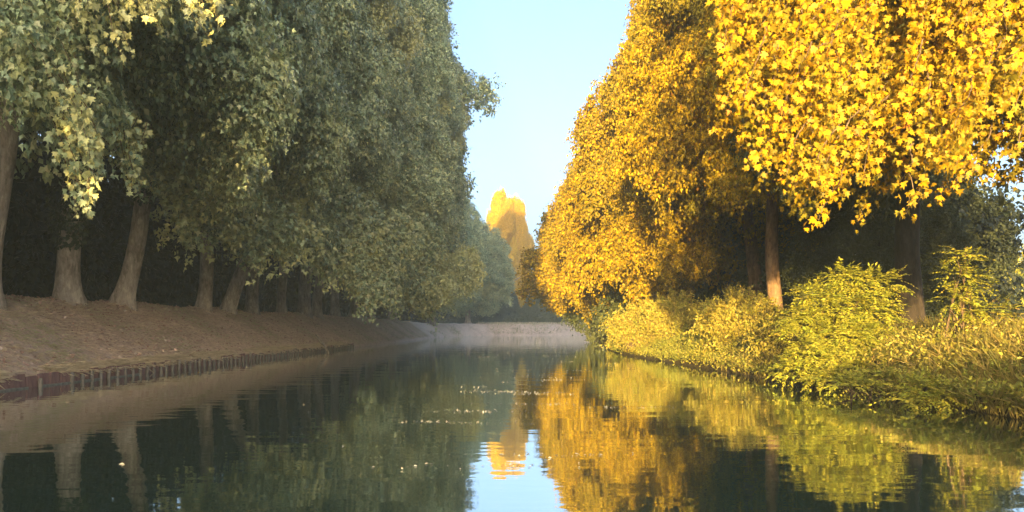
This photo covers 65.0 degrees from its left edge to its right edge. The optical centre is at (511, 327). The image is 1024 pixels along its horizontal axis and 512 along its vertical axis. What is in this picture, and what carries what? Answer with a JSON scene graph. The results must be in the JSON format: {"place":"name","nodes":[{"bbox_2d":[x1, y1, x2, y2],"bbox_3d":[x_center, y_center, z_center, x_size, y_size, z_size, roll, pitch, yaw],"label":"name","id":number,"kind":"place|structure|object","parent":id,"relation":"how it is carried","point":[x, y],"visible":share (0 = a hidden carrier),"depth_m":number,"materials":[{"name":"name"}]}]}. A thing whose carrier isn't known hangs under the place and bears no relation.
{"place":"outdoors","nodes":[
{"label":"outdoors","id":0,"kind":"place"},
{"bbox_2d":[0,335,1023,511],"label":"water","id":1,"kind":"structure","parent":0,"point":[323,431],"depth_m":11.40,"materials":[{"name":"green liquid"}]},
{"bbox_2d":[316,335,328,352],"bbox_3d":[-12.075,1.168,51.017,1.063,1.478,0.378,0,0,15],"label":"driftwood","id":2,"kind":"object","parent":1,"relation":"in","point":[323,344],"visible":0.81,"depth_m":51.04,"materials":[{"name":"brown wood"}]},
{"bbox_2d":[119,345,660,468],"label":"floating leaves","id":3,"kind":"object","parent":1,"relation":"on","point":[490,412],"visible":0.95,"depth_m":15.46,"materials":[{"name":"yellow plant"}]},
{"bbox_2d":[0,295,1023,418],"bbox_3d":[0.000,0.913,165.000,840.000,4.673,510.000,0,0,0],"label":"ground","id":4,"kind":"structure","parent":0,"point":[473,329],"depth_m":33.01,"materials":[{"name":"soil"}]},
{"bbox_2d":[0,0,305,309],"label":"plane tree","id":5,"kind":"object","parent":4,"relation":"on","point":[46,57],"visible":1,"depth_m":23.01,"materials":[{"name":"green plant"}]},
{"bbox_2d":[2,0,331,305],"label":"plane tree","id":6,"kind":"object","parent":4,"relation":"on","point":[69,236],"visible":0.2,"depth_m":29.45,"materials":[{"name":"green plant"}]},
{"bbox_2d":[0,343,353,391],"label":"retaining wall","id":7,"kind":"structure","parent":4,"relation":"on","point":[47,379],"depth_m":26.45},
{"bbox_2d":[34,0,361,310],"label":"plane tree","id":8,"kind":"object","parent":4,"relation":"on","point":[322,136],"visible":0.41,"depth_m":33.97,"materials":[{"name":"green plant"}]},
{"bbox_2d":[0,294,417,375],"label":"fallen leaves","id":9,"kind":"object","parent":4,"relation":"on","point":[31,299],"visible":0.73,"depth_m":34.61,"materials":[{"name":"brown plant"}]},
{"bbox_2d":[100,0,400,312],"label":"plane tree","id":10,"kind":"object","parent":4,"relation":"on","point":[279,235],"visible":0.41,"depth_m":38.68,"materials":[{"name":"green plant"}]},
{"bbox_2d":[2,84,563,322],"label":"woodland","id":11,"kind":"object","parent":4,"relation":"on","point":[29,261],"visible":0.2,"depth_m":46.09,"materials":[{"name":"green plant"}]},
{"bbox_2d":[219,0,405,315],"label":"plane tree","id":12,"kind":"object","parent":4,"relation":"on","point":[375,190],"visible":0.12,"depth_m":45.91,"materials":[{"name":"green plant"}]},
{"bbox_2d":[243,0,425,314],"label":"plane tree","id":13,"kind":"object","parent":4,"relation":"on","point":[405,32],"visible":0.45,"depth_m":46.22,"materials":[{"name":"green plant"}]},
{"bbox_2d":[275,0,427,312],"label":"plane tree","id":14,"kind":"object","parent":4,"relation":"on","point":[281,296],"visible":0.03,"depth_m":59.92,"materials":[{"name":"green plant"}]},
{"bbox_2d":[296,0,461,325],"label":"plane tree","id":15,"kind":"object","parent":4,"relation":"on","point":[431,74],"visible":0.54,"depth_m":60.25,"materials":[{"name":"green plant"}]},
{"bbox_2d":[311,0,461,319],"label":"plane tree","id":16,"kind":"object","parent":4,"relation":"on","point":[420,281],"visible":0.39,"depth_m":64.22,"materials":[{"name":"green plant"}]},
{"bbox_2d":[340,159,471,317],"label":"plane tree","id":17,"kind":"object","parent":4,"relation":"on","point":[463,235],"depth_m":103.52,"materials":[{"name":"green plant"}]},
{"bbox_2d":[330,0,490,331],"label":"plane tree","id":18,"kind":"object","parent":4,"relation":"on","point":[465,268],"visible":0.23,"depth_m":79.38,"materials":[{"name":"green plant"}]},
{"bbox_2d":[315,42,506,317],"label":"plane tree","id":19,"kind":"object","parent":4,"relation":"on","point":[465,85],"visible":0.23,"depth_m":87.54,"materials":[{"name":"green plant"}]},
{"bbox_2d":[375,190,472,319],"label":"plane tree","id":20,"kind":"object","parent":4,"relation":"on","point":[466,218],"visible":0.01,"depth_m":121.36,"materials":[{"name":"green plant"}]},
{"bbox_2d":[411,191,489,326],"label":"plane tree","id":21,"kind":"object","parent":4,"relation":"on","point":[477,241],"visible":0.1,"depth_m":144.51,"materials":[{"name":"green plant"}]},
{"bbox_2d":[448,313,482,323],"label":"bush","id":22,"kind":"object","parent":4,"relation":"on","point":[461,319],"visible":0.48,"depth_m":175.53,"materials":[{"name":"green plant"}]},
{"bbox_2d":[449,220,516,323],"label":"plane tree","id":23,"kind":"object","parent":4,"relation":"on","point":[499,284],"visible":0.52,"depth_m":166.69,"materials":[{"name":"green plant"}]},
{"bbox_2d":[486,186,518,292],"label":"tall tree","id":24,"kind":"object","parent":4,"relation":"on","point":[500,215],"visible":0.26,"depth_m":210.28,"materials":[{"name":"yellow plant"}]},
{"bbox_2d":[486,277,523,322],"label":"broadleaf tree","id":25,"kind":"object","parent":4,"relation":"on","point":[516,307],"visible":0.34,"depth_m":187.26,"materials":[{"name":"green plant"}]},
{"bbox_2d":[430,322,587,336],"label":"grass","id":26,"kind":"structure","parent":4,"relation":"on","point":[508,323],"depth_m":165.79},
{"bbox_2d":[498,311,534,322],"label":"bush","id":27,"kind":"object","parent":4,"relation":"on","point":[515,318],"visible":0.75,"depth_m":180.65,"materials":[{"name":"green plant"}]},
{"bbox_2d":[509,194,534,306],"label":"tall tree","id":28,"kind":"object","parent":4,"relation":"on","point":[524,237],"visible":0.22,"depth_m":214.44,"materials":[{"name":"yellow plant"}]},
{"bbox_2d":[521,287,553,315],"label":"broadleaf tree","id":29,"kind":"object","parent":4,"relation":"on","point":[527,308],"visible":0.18,"depth_m":192.61,"materials":[{"name":"green plant"}]},
{"bbox_2d":[525,305,566,323],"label":"bush","id":30,"kind":"object","parent":4,"relation":"on","point":[549,316],"visible":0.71,"depth_m":179.37,"materials":[{"name":"green plant"}]},
{"bbox_2d":[546,298,607,342],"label":"overhanging bush","id":31,"kind":"object","parent":4,"relation":"on","point":[571,320],"visible":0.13,"depth_m":89.19,"materials":[{"name":"green plant"}]},
{"bbox_2d":[511,158,649,318],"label":"plane tree","id":32,"kind":"object","parent":4,"relation":"on","point":[543,271],"visible":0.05,"depth_m":92.10,"materials":[{"name":"yellow plant"}]},
{"bbox_2d":[542,123,656,327],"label":"plane tree","id":33,"kind":"object","parent":4,"relation":"on","point":[558,237],"visible":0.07,"depth_m":74.22,"materials":[{"name":"yellow plant"}]},
{"bbox_2d":[582,289,630,348],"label":"thicket","id":34,"kind":"object","parent":4,"relation":"on","point":[603,315],"visible":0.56,"depth_m":61.65,"materials":[{"name":"green plant"}]},
{"bbox_2d":[598,296,660,353],"bbox_3d":[7.284,-0.104,46.096,4.343,3.476,4.455,0,0,41],"label":"willow bush","id":35,"kind":"object","parent":4,"relation":"on","point":[623,326],"visible":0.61,"depth_m":45.26,"materials":[{"name":"yellow plant"}]},
{"bbox_2d":[559,0,766,311],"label":"plane tree","id":36,"kind":"object","parent":4,"relation":"on","point":[594,253],"visible":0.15,"depth_m":56.93,"materials":[{"name":"yellow plant"}]},
{"bbox_2d":[632,285,704,340],"bbox_3d":[8.673,-0.515,43.190,4.533,3.544,4.304,0,0,0],"label":"willow bush","id":37,"kind":"object","parent":4,"relation":"on","point":[671,315],"visible":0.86,"depth_m":42.22,"materials":[{"name":"yellow plant"}]},
{"bbox_2d":[603,28,821,306],"bbox_3d":[12.654,-11.862,48.090,14.172,25.251,18.338,0,0,0],"label":"plane tree","id":38,"kind":"object","parent":4,"relation":"on","point":[661,251],"visible":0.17,"depth_m":45.49,"materials":[{"name":"yellow plant"}]},
{"bbox_2d":[677,282,787,353],"bbox_3d":[8.969,-0.299,31.940,4.079,3.033,4.241,0,0,36],"label":"willow bush","id":39,"kind":"object","parent":4,"relation":"on","point":[722,321],"visible":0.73,"depth_m":31.17,"materials":[{"name":"yellow plant"}]},
{"bbox_2d":[658,235,823,317],"bbox_3d":[17.880,-7.026,58.332,13.430,15.620,13.639,0,0,-44],"label":"bush","id":40,"kind":"object","parent":4,"relation":"on","point":[703,291],"visible":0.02,"depth_m":56.93,"materials":[{"name":"green plant"}]},
{"bbox_2d":[610,0,895,317],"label":"plane tree","id":41,"kind":"object","parent":4,"relation":"on","point":[659,145],"visible":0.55,"depth_m":35.60,"materials":[{"name":"yellow plant"}]},
{"bbox_2d":[605,319,1023,415],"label":"undergrowth","id":42,"kind":"object","parent":4,"relation":"on","point":[678,352],"visible":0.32,"depth_m":20.10,"materials":[{"name":"green plant"}]},
{"bbox_2d":[764,257,919,391],"bbox_3d":[8.933,-0.017,21.872,5.170,4.006,3.297,0,0,-39],"label":"elder bush","id":43,"kind":"object","parent":4,"relation":"on","point":[849,322],"visible":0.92,"depth_m":21.50,"materials":[{"name":"green plant"}]},
{"bbox_2d":[788,358,907,399],"bbox_3d":[7.850,1.424,18.827,2.956,1.517,2.048,0,0,34],"label":"elder bush","id":44,"kind":"object","parent":4,"relation":"on","point":[870,380],"visible":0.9,"depth_m":18.55,"materials":[{"name":"green plant"}]},
{"bbox_2d":[695,175,1023,324],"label":"woodland","id":45,"kind":"object","parent":4,"relation":"on","point":[1002,287],"visible":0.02,"depth_m":41.46,"materials":[{"name":"green plant"}]},
{"bbox_2d":[705,0,1023,233],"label":"plane tree","id":46,"kind":"object","parent":4,"relation":"on","point":[972,51],"visible":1,"depth_m":12.26,"materials":[{"name":"yellow plant"}]},
{"bbox_2d":[709,312,1023,418],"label":"grass","id":47,"kind":"structure","parent":4,"relation":"on","point":[1012,365],"depth_m":17.18,"materials":[{"name":"green plant"}]},
{"bbox_2d":[717,0,1023,325],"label":"plane tree","id":48,"kind":"object","parent":4,"relation":"on","point":[907,242],"visible":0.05,"depth_m":27.67,"materials":[{"name":"yellow plant"}]},
{"bbox_2d":[721,147,1023,314],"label":"broadleaf tree","id":49,"kind":"object","parent":4,"relation":"on","point":[1005,255],"visible":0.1,"depth_m":40.86,"materials":[{"name":"green plant"}]},
{"bbox_2d":[780,167,987,323],"bbox_3d":[16.749,-5.493,34.806,9.724,12.371,7.933,0,0,0],"label":"broadleaf tree","id":50,"kind":"object","parent":4,"relation":"on","point":[836,235],"visible":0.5,"depth_m":32.83,"materials":[{"name":"green plant"}]},
{"bbox_2d":[868,367,980,410],"bbox_3d":[8.178,1.547,16.191,2.093,1.599,2.090,0,0,0],"label":"elder bush","id":51,"kind":"object","parent":4,"relation":"on","point":[933,392],"visible":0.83,"depth_m":15.84,"materials":[{"name":"green plant"}]},
{"bbox_2d":[927,245,1000,340],"bbox_3d":[11.171,-0.757,20.008,1.504,2.691,1.684,0,0,-34],"label":"ash sapling","id":52,"kind":"object","parent":4,"relation":"on","point":[956,292],"visible":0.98,"depth_m":19.82,"materials":[{"name":"green plant"}]},
{"bbox_2d":[944,293,1023,332],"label":"leafy shrub","id":53,"kind":"object","parent":4,"relation":"on","point":[1001,314],"visible":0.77,"depth_m":19.77,"materials":[{"name":"green plant"}]},
{"bbox_2d":[977,258,1023,318],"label":"bush","id":54,"kind":"object","parent":4,"relation":"on","point":[1014,295],"visible":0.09,"depth_m":45.16,"materials":[{"name":"green plant"}]},
{"bbox_2d":[990,245,1023,314],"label":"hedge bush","id":55,"kind":"object","parent":4,"relation":"on","point":[1017,269],"visible":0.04,"depth_m":61.11,"materials":[{"name":"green plant"}]},
{"bbox_2d":[22,0,1023,321],"label":"sky","id":56,"kind":"structure","parent":0,"point":[548,54],"materials":[{"name":"blue"}]},
{"bbox_2d":[734,307,821,362],"bbox_3d":[8.870,0.494,26.107,2.980,2.309,3.344,0,0,0],"label":"willow bush","id":57,"kind":"object","parent":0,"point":[770,342],"visible":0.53,"depth_m":25.73,"materials":[{"name":"green plant"}]}
]}

